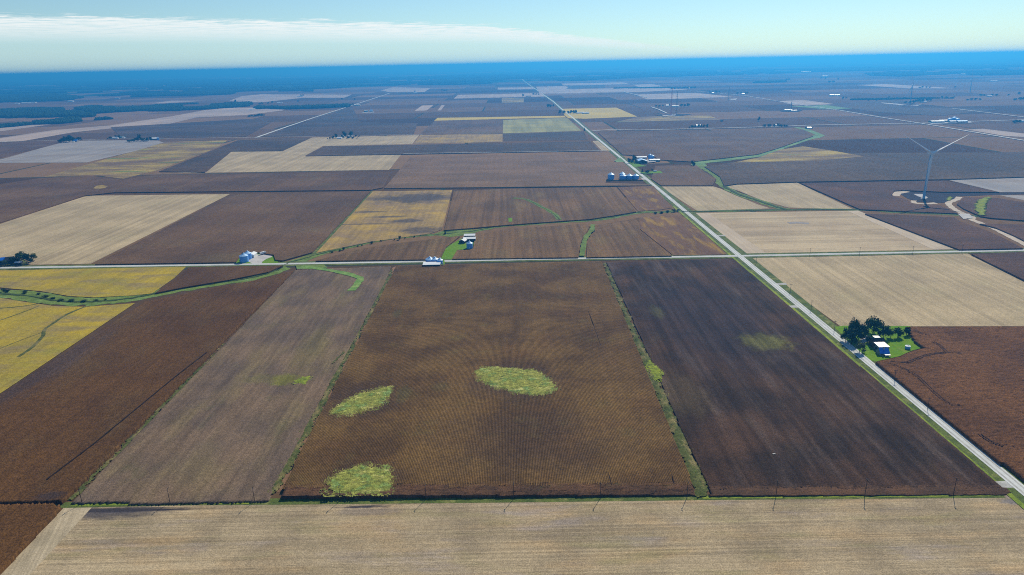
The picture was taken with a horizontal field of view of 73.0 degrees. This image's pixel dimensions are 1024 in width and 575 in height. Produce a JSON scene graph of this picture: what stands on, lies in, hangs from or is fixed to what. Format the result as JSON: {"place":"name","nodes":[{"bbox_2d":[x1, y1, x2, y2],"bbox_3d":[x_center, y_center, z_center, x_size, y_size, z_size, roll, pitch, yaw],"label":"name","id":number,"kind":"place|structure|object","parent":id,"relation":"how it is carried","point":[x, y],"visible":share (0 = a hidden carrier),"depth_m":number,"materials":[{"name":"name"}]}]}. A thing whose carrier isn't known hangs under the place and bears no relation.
{"place":"outdoors","nodes":[
{"label":"outdoors","id":0,"kind":"place"},
{"bbox_2d":[0,503,60,574],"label":"corn field","id":1,"kind":"structure","parent":0,"point":[23,526],"depth_m":361.43,"materials":[{"name":"plant"}]},
{"bbox_2d":[0,141,60,157],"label":"corn field","id":2,"kind":"structure","parent":0,"point":[9,148],"depth_m":2281.16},
{"bbox_2d":[0,298,133,392],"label":"soybean field","id":3,"kind":"structure","parent":0,"point":[65,332],"depth_m":640.03,"materials":[{"name":"plant"}]},
{"bbox_2d":[17,306,86,356],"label":"drain vein","id":4,"kind":"object","parent":3,"relation":"on","point":[43,333],"visible":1,"depth_m":631.96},
{"bbox_2d":[0,125,137,141],"bbox_3d":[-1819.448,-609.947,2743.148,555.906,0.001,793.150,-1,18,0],"label":"stubble field","id":5,"kind":"structure","parent":0,"point":[25,137],"depth_m":2758.98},
{"bbox_2d":[0,140,162,162],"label":"stubble field","id":6,"kind":"structure","parent":0,"point":[73,152],"depth_m":2093.45,"materials":[{"name":"plant"}]},
{"bbox_2d":[0,267,184,296],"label":"soybean field","id":7,"kind":"structure","parent":0,"point":[100,282],"depth_m":790.90,"materials":[{"name":"plant"}]},
{"bbox_2d":[0,194,228,264],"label":"stubble field","id":8,"kind":"structure","parent":0,"point":[87,230],"depth_m":1080.48,"materials":[{"name":"plant"}]},
{"bbox_2d":[47,352,206,478],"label":"tractor track","id":9,"kind":"structure","parent":0,"point":[122,419],"depth_m":465.83,"materials":[{"name":"soil"}]},
{"bbox_2d":[45,140,226,178],"bbox_3d":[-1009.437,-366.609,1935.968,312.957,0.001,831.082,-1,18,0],"label":"soybean field","id":10,"kind":"structure","parent":0,"point":[149,159],"depth_m":1852.66,"materials":[{"name":"plant"}]},
{"bbox_2d":[0,267,289,305],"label":"creek bank","id":11,"kind":"structure","parent":0,"point":[123,298],"depth_m":733.30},
{"bbox_2d":[0,271,292,504],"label":"corn field","id":12,"kind":"structure","parent":0,"point":[58,413],"depth_m":518.28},
{"bbox_2d":[111,118,277,138],"bbox_3d":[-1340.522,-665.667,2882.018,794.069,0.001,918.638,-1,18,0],"label":"corn field","id":13,"kind":"structure","parent":0,"point":[236,128],"depth_m":2802.20,"materials":[{"name":"plant"}]},
{"bbox_2d":[0,172,390,222],"bbox_3d":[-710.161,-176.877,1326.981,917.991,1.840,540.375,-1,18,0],"label":"corn field","id":14,"kind":"structure","parent":0,"point":[18,199],"depth_m":1418.32,"materials":[{"name":"plant"}]},
{"bbox_2d":[115,108,284,124],"bbox_3d":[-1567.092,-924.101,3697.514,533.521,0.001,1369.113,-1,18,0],"label":"stubble field","id":15,"kind":"structure","parent":0,"point":[212,113],"depth_m":3686.03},
{"bbox_2d":[155,265,282,293],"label":"corn field","id":16,"kind":"structure","parent":0,"point":[189,277],"depth_m":796.03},
{"bbox_2d":[71,266,390,505],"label":"soybean field","id":17,"kind":"structure","parent":0,"point":[225,426],"depth_m":486.57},
{"bbox_2d":[68,272,293,499],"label":"weeds","id":18,"kind":"object","parent":17,"relation":"on","point":[73,496],"visible":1,"depth_m":452.52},
{"bbox_2d":[267,270,392,493],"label":"weeds","id":19,"kind":"object","parent":17,"relation":"on","point":[287,468],"visible":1,"depth_m":479.64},
{"bbox_2d":[300,266,363,289],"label":"grass hook","id":20,"kind":"object","parent":17,"relation":"on","point":[357,283],"depth_m":789.48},
{"bbox_2d":[95,191,370,264],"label":"corn field","id":21,"kind":"structure","parent":0,"point":[280,227],"depth_m":1013.33,"materials":[{"name":"plant"}]},
{"bbox_2d":[159,138,309,172],"bbox_3d":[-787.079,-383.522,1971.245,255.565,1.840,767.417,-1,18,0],"label":"corn field","id":22,"kind":"structure","parent":0,"point":[204,162],"depth_m":2013.93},
{"bbox_2d":[230,94,349,101],"bbox_3d":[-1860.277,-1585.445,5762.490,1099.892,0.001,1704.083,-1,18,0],"label":"stubble field","id":23,"kind":"structure","parent":0,"point":[264,97],"depth_m":5698.45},
{"bbox_2d":[186,135,418,172],"bbox_3d":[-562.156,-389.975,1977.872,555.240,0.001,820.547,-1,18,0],"label":"stubble field","id":24,"kind":"structure","parent":0,"point":[294,158],"depth_m":1800.69,"materials":[{"name":"plant"}]},
{"bbox_2d":[262,107,417,136],"bbox_3d":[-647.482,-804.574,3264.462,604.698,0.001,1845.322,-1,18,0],"label":"corn field","id":25,"kind":"structure","parent":0,"point":[347,120],"depth_m":2710.46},
{"bbox_2d":[317,190,451,252],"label":"soybean field","id":26,"kind":"structure","parent":0,"point":[375,216],"depth_m":1079.60,"materials":[{"name":"plant"}]},
{"bbox_2d":[316,236,459,261],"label":"corn field","id":27,"kind":"structure","parent":0,"point":[421,250],"depth_m":875.72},
{"bbox_2d":[381,87,429,91],"bbox_3d":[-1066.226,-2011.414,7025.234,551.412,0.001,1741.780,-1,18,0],"label":"stubble field","id":28,"kind":"structure","parent":0,"point":[397,89],"depth_m":6880.59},
{"bbox_2d":[306,141,598,155],"bbox_3d":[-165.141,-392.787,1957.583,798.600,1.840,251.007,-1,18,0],"label":"corn field","id":29,"kind":"structure","parent":0,"point":[452,148],"depth_m":1940.68,"materials":[{"name":"plant"}]},
{"bbox_2d":[433,229,478,236],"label":"creek meadow","id":30,"kind":"structure","parent":0,"point":[460,233],"depth_m":977.48,"materials":[{"name":"green plant"}]},
{"bbox_2d":[414,134,502,143],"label":"soybean field","id":31,"kind":"structure","parent":0,"point":[463,138],"depth_m":2222.53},
{"bbox_2d":[419,119,502,134],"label":"corn field","id":32,"kind":"structure","parent":0,"point":[465,127],"depth_m":2607.70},
{"bbox_2d":[276,210,676,270],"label":"creek grass","id":33,"kind":"structure","parent":0,"point":[323,253],"depth_m":1017.73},
{"bbox_2d":[282,261,692,489],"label":"corn field","id":34,"kind":"structure","parent":0,"point":[431,340],"depth_m":497.41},
{"bbox_2d":[320,461,396,496],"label":"weeds","id":35,"kind":"object","parent":34,"relation":"on","point":[375,478],"visible":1,"depth_m":392.41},
{"bbox_2d":[329,385,393,416],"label":"weeds","id":36,"kind":"object","parent":34,"relation":"on","point":[351,406],"visible":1,"depth_m":485.09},
{"bbox_2d":[474,366,557,395],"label":"weeds","id":37,"kind":"object","parent":34,"relation":"on","point":[516,381],"visible":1,"depth_m":513.05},
{"bbox_2d":[454,93,544,98],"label":"stubble field","id":38,"kind":"structure","parent":0,"point":[494,95],"depth_m":5143.85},
{"bbox_2d":[434,116,564,120],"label":"soybean field","id":39,"kind":"structure","parent":0,"point":[471,118],"depth_m":3038.63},
{"bbox_2d":[0,54,1023,509],"bbox_3d":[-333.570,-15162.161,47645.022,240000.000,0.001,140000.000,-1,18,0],"label":"ground","id":40,"kind":"structure","parent":0,"point":[860,132],"depth_m":3600.09,"materials":[{"name":"soil"}]},
{"bbox_2d":[0,121,32,127],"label":"woodland","id":41,"kind":"object","parent":40,"relation":"on","point":[12,124],"visible":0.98,"depth_m":3176.71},
{"bbox_2d":[0,93,83,102],"bbox_3d":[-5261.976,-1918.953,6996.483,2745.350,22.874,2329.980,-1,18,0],"label":"woodland","id":42,"kind":"object","parent":40,"relation":"on","point":[30,97],"visible":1,"depth_m":6495.40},
{"bbox_2d":[1,507,91,574],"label":"stubble strip","id":43,"kind":"object","parent":40,"relation":"on","point":[41,546],"visible":1,"depth_m":351.49,"materials":[{"name":"plant"}]},
{"bbox_2d":[0,106,96,117],"bbox_3d":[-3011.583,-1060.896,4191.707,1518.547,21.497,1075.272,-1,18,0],"label":"woodland","id":44,"kind":"object","parent":40,"relation":"on","point":[35,112],"visible":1,"depth_m":3929.58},
{"bbox_2d":[32,116,82,124],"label":"woodland","id":45,"kind":"object","parent":40,"relation":"on","point":[67,119],"visible":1,"depth_m":3330.38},
{"bbox_2d":[74,104,182,113],"bbox_3d":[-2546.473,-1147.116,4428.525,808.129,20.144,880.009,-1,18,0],"label":"woodland","id":46,"kind":"object","parent":40,"relation":"on","point":[96,109],"visible":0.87,"depth_m":4329.33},
{"bbox_2d":[71,502,252,505],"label":"grass strip","id":47,"kind":"object","parent":40,"relation":"on","point":[137,504],"depth_m":380.06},
{"bbox_2d":[137,102,252,110],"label":"woodland","id":48,"kind":"object","parent":40,"relation":"on","point":[213,106],"visible":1,"depth_m":4243.02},
{"bbox_2d":[0,77,412,96],"bbox_3d":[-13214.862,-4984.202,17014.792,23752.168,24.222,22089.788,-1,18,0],"label":"woodland","id":49,"kind":"object","parent":40,"relation":"on","point":[227,86],"visible":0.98,"depth_m":10217.93,"materials":[{"name":"plant"}]},
{"bbox_2d":[249,254,271,262],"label":"yard","id":50,"kind":"structure","parent":40,"relation":"on","point":[258,258],"depth_m":867.22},
{"bbox_2d":[253,103,349,108],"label":"woodland","id":51,"kind":"object","parent":40,"relation":"on","point":[322,106],"visible":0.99,"depth_m":4086.24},
{"bbox_2d":[276,266,395,492],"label":"bare strip","id":52,"kind":"object","parent":40,"relation":"on","point":[288,474],"visible":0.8,"depth_m":468.89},
{"bbox_2d":[304,191,372,257],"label":"grass strip","id":53,"kind":"object","parent":40,"relation":"on","point":[325,241],"depth_m":996.26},
{"bbox_2d":[441,238,473,258],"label":"yard","id":54,"kind":"structure","parent":40,"relation":"on","point":[451,250],"depth_m":890.53,"materials":[{"name":"green plant"}]},
{"bbox_2d":[281,482,694,499],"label":"corn headland","id":55,"kind":"structure","parent":40,"relation":"on","point":[609,489],"depth_m":380.86,"materials":[{"name":"plant"}]},
{"bbox_2d":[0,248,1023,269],"bbox_3d":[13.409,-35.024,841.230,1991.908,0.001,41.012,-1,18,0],"label":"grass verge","id":56,"kind":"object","parent":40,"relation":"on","point":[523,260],"depth_m":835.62,"materials":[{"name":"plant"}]},
{"bbox_2d":[55,495,1005,507],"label":"grass strip","id":57,"kind":"object","parent":40,"relation":"on","point":[276,501],"depth_m":376.88,"materials":[{"name":"plant"}]},
{"bbox_2d":[404,71,698,84],"bbox_3d":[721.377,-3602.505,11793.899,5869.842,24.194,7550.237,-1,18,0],"label":"woodland","id":58,"kind":"object","parent":40,"relation":"on","point":[468,79],"visible":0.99,"depth_m":10721.23,"materials":[{"name":"plant"}]},
{"bbox_2d":[696,213,764,252],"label":"stubble strip","id":59,"kind":"object","parent":40,"relation":"on","point":[741,242],"visible":1,"depth_m":930.59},
{"bbox_2d":[522,79,1023,502],"bbox_3d":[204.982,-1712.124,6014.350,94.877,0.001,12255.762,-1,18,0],"label":"grass verge","id":60,"kind":"object","parent":40,"relation":"on","point":[928,419],"depth_m":655.86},
{"bbox_2d":[672,206,1023,508],"bbox_3d":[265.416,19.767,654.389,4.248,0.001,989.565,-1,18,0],"label":"grass strip","id":61,"kind":"object","parent":40,"relation":"on","point":[1015,499],"depth_m":560.25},
{"bbox_2d":[702,495,999,498],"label":"grass strip","id":62,"kind":"object","parent":40,"relation":"on","point":[705,497],"depth_m":373.41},
{"bbox_2d":[845,327,859,343],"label":"broadleaf tree","id":63,"kind":"object","parent":40,"relation":"on","point":[851,335],"visible":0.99,"depth_m":566.41,"materials":[{"name":"green plant"}]},
{"bbox_2d":[694,64,1023,75],"bbox_3d":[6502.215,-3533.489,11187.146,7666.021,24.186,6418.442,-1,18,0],"label":"woodland","id":64,"kind":"object","parent":40,"relation":"on","point":[870,68],"visible":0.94,"depth_m":11207.02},
{"bbox_2d":[708,484,1010,496],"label":"soybean headland","id":65,"kind":"structure","parent":40,"relation":"on","point":[834,490],"depth_m":376.35,"materials":[{"name":"soil"}]},
{"bbox_2d":[835,326,920,360],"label":"yard","id":66,"kind":"structure","parent":40,"relation":"on","point":[896,345],"depth_m":567.00,"materials":[{"name":"green plant"}]},
{"bbox_2d":[864,315,884,332],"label":"broadleaf tree","id":67,"kind":"object","parent":66,"relation":"on","point":[874,323],"visible":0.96,"depth_m":587.72,"materials":[{"name":"green plant"}]},
{"bbox_2d":[849,211,952,249],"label":"stubble strip","id":68,"kind":"object","parent":40,"relation":"on","point":[931,244],"visible":1,"depth_m":915.37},
{"bbox_2d":[850,97,953,99],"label":"woodland","id":69,"kind":"object","parent":40,"relation":"on","point":[888,98],"visible":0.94,"depth_m":3721.57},
{"bbox_2d":[864,71,954,76],"bbox_3d":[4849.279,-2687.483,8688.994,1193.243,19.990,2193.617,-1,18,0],"label":"woodland","id":70,"kind":"object","parent":40,"relation":"on","point":[899,74],"visible":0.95,"depth_m":8164.93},
{"bbox_2d":[901,191,1023,202],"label":"turbine pad","id":71,"kind":"object","parent":40,"relation":"on","point":[936,197],"visible":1,"depth_m":1162.27,"materials":[{"name":"gravel"}]},
{"bbox_2d":[905,135,965,198],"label":"wind turbine","id":72,"kind":"object","parent":71,"relation":"on","point":[931,153],"visible":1,"depth_m":1120.17,"materials":[{"name":"white"}]},
{"bbox_2d":[974,197,991,215],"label":"weeds","id":73,"kind":"object","parent":40,"relation":"on","point":[980,205],"visible":0.96,"depth_m":1068.42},
{"bbox_2d":[961,71,1023,75],"bbox_3d":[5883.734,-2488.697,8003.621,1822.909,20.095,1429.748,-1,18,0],"label":"woodland","id":74,"kind":"object","parent":40,"relation":"on","point":[1000,73],"visible":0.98,"depth_m":7678.05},
{"bbox_2d":[0,0,1023,75],"label":"sky","id":75,"kind":"structure","parent":0,"point":[38,37],"materials":[{"name":"white"}]},
{"bbox_2d":[1,249,1023,267],"bbox_3d":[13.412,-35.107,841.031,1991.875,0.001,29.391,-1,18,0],"label":"road","id":76,"kind":"structure","parent":0,"point":[507,259],"depth_m":836.98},
{"bbox_2d":[0,250,992,267],"bbox_3d":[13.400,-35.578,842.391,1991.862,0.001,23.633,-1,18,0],"label":"wheel track","id":77,"kind":"structure","parent":76,"relation":"on","point":[503,259],"depth_m":839.61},
{"bbox_2d":[384,154,650,188],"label":"corn field","id":78,"kind":"structure","parent":0,"point":[506,171],"depth_m":1497.70,"materials":[{"name":"plant"}]},
{"bbox_2d":[452,224,589,259],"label":"corn field","id":79,"kind":"structure","parent":0,"point":[555,242],"depth_m":902.59,"materials":[{"name":"plant"}]},
{"bbox_2d":[30,495,1023,574],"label":"stubble field","id":80,"kind":"structure","parent":0,"point":[942,536],"depth_m":345.33,"materials":[{"name":"plant"}]},
{"bbox_2d":[444,187,635,230],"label":"corn field","id":81,"kind":"structure","parent":0,"point":[475,209],"depth_m":1137.43,"materials":[{"name":"plant"}]},
{"bbox_2d":[503,118,580,132],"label":"soybean field","id":82,"kind":"structure","parent":0,"point":[538,125],"depth_m":2614.39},
{"bbox_2d":[503,131,587,140],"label":"corn field","id":83,"kind":"structure","parent":0,"point":[579,135],"depth_m":2234.63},
{"bbox_2d":[536,86,578,93],"bbox_3d":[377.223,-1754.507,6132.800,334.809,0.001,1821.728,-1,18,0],"label":"stubble field","id":84,"kind":"structure","parent":0,"point":[551,89],"depth_m":5951.79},
{"bbox_2d":[566,85,604,88],"bbox_3d":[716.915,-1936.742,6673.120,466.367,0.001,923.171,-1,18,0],"label":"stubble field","id":85,"kind":"structure","parent":0,"point":[584,86],"depth_m":6662.52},
{"bbox_2d":[561,82,627,84],"bbox_3d":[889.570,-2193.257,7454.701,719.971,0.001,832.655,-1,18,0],"label":"stubble field","id":86,"kind":"structure","parent":0,"point":[613,83],"depth_m":7444.01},
{"bbox_2d":[563,108,636,118],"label":"soybean field","id":87,"kind":"structure","parent":0,"point":[604,112],"depth_m":3156.14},
{"bbox_2d":[587,218,671,257],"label":"corn field","id":88,"kind":"structure","parent":0,"point":[624,239],"depth_m":896.80,"materials":[{"name":"plant"}]},
{"bbox_2d":[579,224,595,255],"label":"waterway","id":89,"kind":"object","parent":88,"relation":"on","point":[584,242],"visible":1,"depth_m":913.67,"materials":[{"name":"green plant"}]},
{"bbox_2d":[572,88,686,92],"bbox_3d":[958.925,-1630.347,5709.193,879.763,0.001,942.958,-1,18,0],"label":"stubble field","id":90,"kind":"structure","parent":0,"point":[602,90],"depth_m":5653.32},
{"bbox_2d":[618,186,671,210],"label":"soybean field","id":91,"kind":"structure","parent":0,"point":[645,198],"depth_m":1191.02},
{"bbox_2d":[618,115,719,121],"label":"field","id":92,"kind":"structure","parent":0,"point":[669,118],"depth_m":2802.38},
{"bbox_2d":[636,93,728,98],"bbox_3d":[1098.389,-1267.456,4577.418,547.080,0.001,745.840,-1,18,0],"label":"stubble field","id":93,"kind":"structure","parent":0,"point":[674,96],"depth_m":4537.84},
{"bbox_2d":[640,215,725,255],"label":"soybean field","id":94,"kind":"structure","parent":0,"point":[677,235],"depth_m":931.21,"materials":[{"name":"plant"}]},
{"bbox_2d":[651,165,715,185],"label":"corn field","id":95,"kind":"structure","parent":0,"point":[683,175],"depth_m":1395.42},
{"bbox_2d":[598,129,812,161],"bbox_3d":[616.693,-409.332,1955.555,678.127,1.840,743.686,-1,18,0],"label":"corn field","id":96,"kind":"structure","parent":0,"point":[687,146],"depth_m":1958.30,"materials":[{"name":"plant"}]},
{"bbox_2d":[662,186,766,210],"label":"stubble field","id":97,"kind":"structure","parent":0,"point":[701,198],"depth_m":1177.09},
{"bbox_2d":[697,165,788,208],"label":"creek grass","id":98,"kind":"structure","parent":0,"point":[719,182],"depth_m":1248.62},
{"bbox_2d":[691,135,815,168],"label":"creek grass","id":99,"kind":"structure","parent":0,"point":[719,160],"depth_m":1662.94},
{"bbox_2d":[523,80,1023,495],"bbox_3d":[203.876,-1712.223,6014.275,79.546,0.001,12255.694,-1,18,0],"label":"road","id":100,"kind":"structure","parent":0,"point":[877,369],"depth_m":535.26,"materials":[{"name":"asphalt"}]},
{"bbox_2d":[644,176,1023,487],"bbox_3d":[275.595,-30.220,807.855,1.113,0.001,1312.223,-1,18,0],"label":"wheel track","id":101,"kind":"structure","parent":100,"relation":"on","point":[875,366],"depth_m":503.80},
{"bbox_2d":[728,183,851,208],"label":"stubble field","id":102,"kind":"structure","parent":0,"point":[793,195],"depth_m":1191.02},
{"bbox_2d":[738,146,862,161],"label":"stubble field","id":103,"kind":"structure","parent":0,"point":[802,153],"depth_m":1654.43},
{"bbox_2d":[606,259,998,488],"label":"soybean field","id":104,"kind":"structure","parent":0,"point":[757,374],"depth_m":486.23,"materials":[{"name":"soil"}]},
{"bbox_2d":[645,360,663,381],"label":"weeds","id":105,"kind":"object","parent":104,"relation":"on","point":[654,370],"visible":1,"depth_m":526.91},
{"bbox_2d":[602,263,708,496],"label":"weeds","id":106,"kind":"object","parent":104,"relation":"on","point":[697,479],"visible":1,"depth_m":458.81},
{"bbox_2d":[782,100,829,104],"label":"stubble field","id":107,"kind":"structure","parent":0,"point":[802,102],"depth_m":3603.39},
{"bbox_2d":[793,105,851,108],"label":"soybean field","id":108,"kind":"structure","parent":0,"point":[826,107],"depth_m":3251.05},
{"bbox_2d":[709,211,945,252],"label":"stubble field","id":109,"kind":"structure","parent":0,"point":[821,231],"depth_m":935.67,"materials":[{"name":"plant"}]},
{"bbox_2d":[682,208,1023,221],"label":"creek grass","id":110,"kind":"structure","parent":0,"point":[824,208],"depth_m":1075.48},
{"bbox_2d":[700,91,1020,139],"bbox_3d":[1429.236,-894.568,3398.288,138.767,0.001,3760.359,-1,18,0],"label":"road","id":111,"kind":"structure","parent":0,"point":[889,118],"depth_m":2515.81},
{"bbox_2d":[704,152,1023,185],"bbox_3d":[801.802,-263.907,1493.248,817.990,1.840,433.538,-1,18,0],"label":"corn field","id":112,"kind":"structure","parent":0,"point":[914,166],"depth_m":1443.29,"materials":[{"name":"plant"}]},
{"bbox_2d":[753,253,1023,325],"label":"stubble field","id":113,"kind":"structure","parent":0,"point":[966,289],"depth_m":703.93,"materials":[{"name":"plant"}]},
{"bbox_2d":[800,180,998,213],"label":"corn field","id":114,"kind":"structure","parent":0,"point":[871,196],"depth_m":1192.36,"materials":[{"name":"plant"}]},
{"bbox_2d":[863,84,942,87],"bbox_3d":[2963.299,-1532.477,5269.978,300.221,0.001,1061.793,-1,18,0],"label":"stubble field","id":115,"kind":"structure","parent":0,"point":[894,85],"depth_m":5291.94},
{"bbox_2d":[826,100,995,115],"bbox_3d":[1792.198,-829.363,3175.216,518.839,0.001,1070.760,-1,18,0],"label":"corn field","id":116,"kind":"structure","parent":0,"point":[878,106],"depth_m":3037.50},
{"bbox_2d":[865,214,1022,250],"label":"corn field","id":117,"kind":"structure","parent":0,"point":[954,233],"depth_m":916.19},
{"bbox_2d":[875,326,1023,481],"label":"corn field","id":118,"kind":"structure","parent":0,"point":[977,375],"depth_m":498.01,"materials":[{"name":"plant"}]},
{"bbox_2d":[945,197,1023,245],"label":"track","id":119,"kind":"structure","parent":0,"point":[949,204],"depth_m":983.91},
{"bbox_2d":[950,178,1023,191],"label":"stubble field","id":120,"kind":"structure","parent":0,"point":[1007,184],"depth_m":1255.97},
{"bbox_2d":[957,197,1023,220],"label":"corn field","id":121,"kind":"structure","parent":0,"point":[1001,209],"depth_m":1049.84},
{"bbox_2d":[968,129,1023,136],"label":"stubble field","id":122,"kind":"structure","parent":0,"point":[1002,133],"depth_m":2055.47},
{"bbox_2d":[971,252,1023,280],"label":"corn field","id":123,"kind":"structure","parent":0,"point":[1011,263],"depth_m":782.40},
{"bbox_2d":[980,224,1023,241],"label":"corn field","id":124,"kind":"structure","parent":0,"point":[1016,230],"depth_m":927.20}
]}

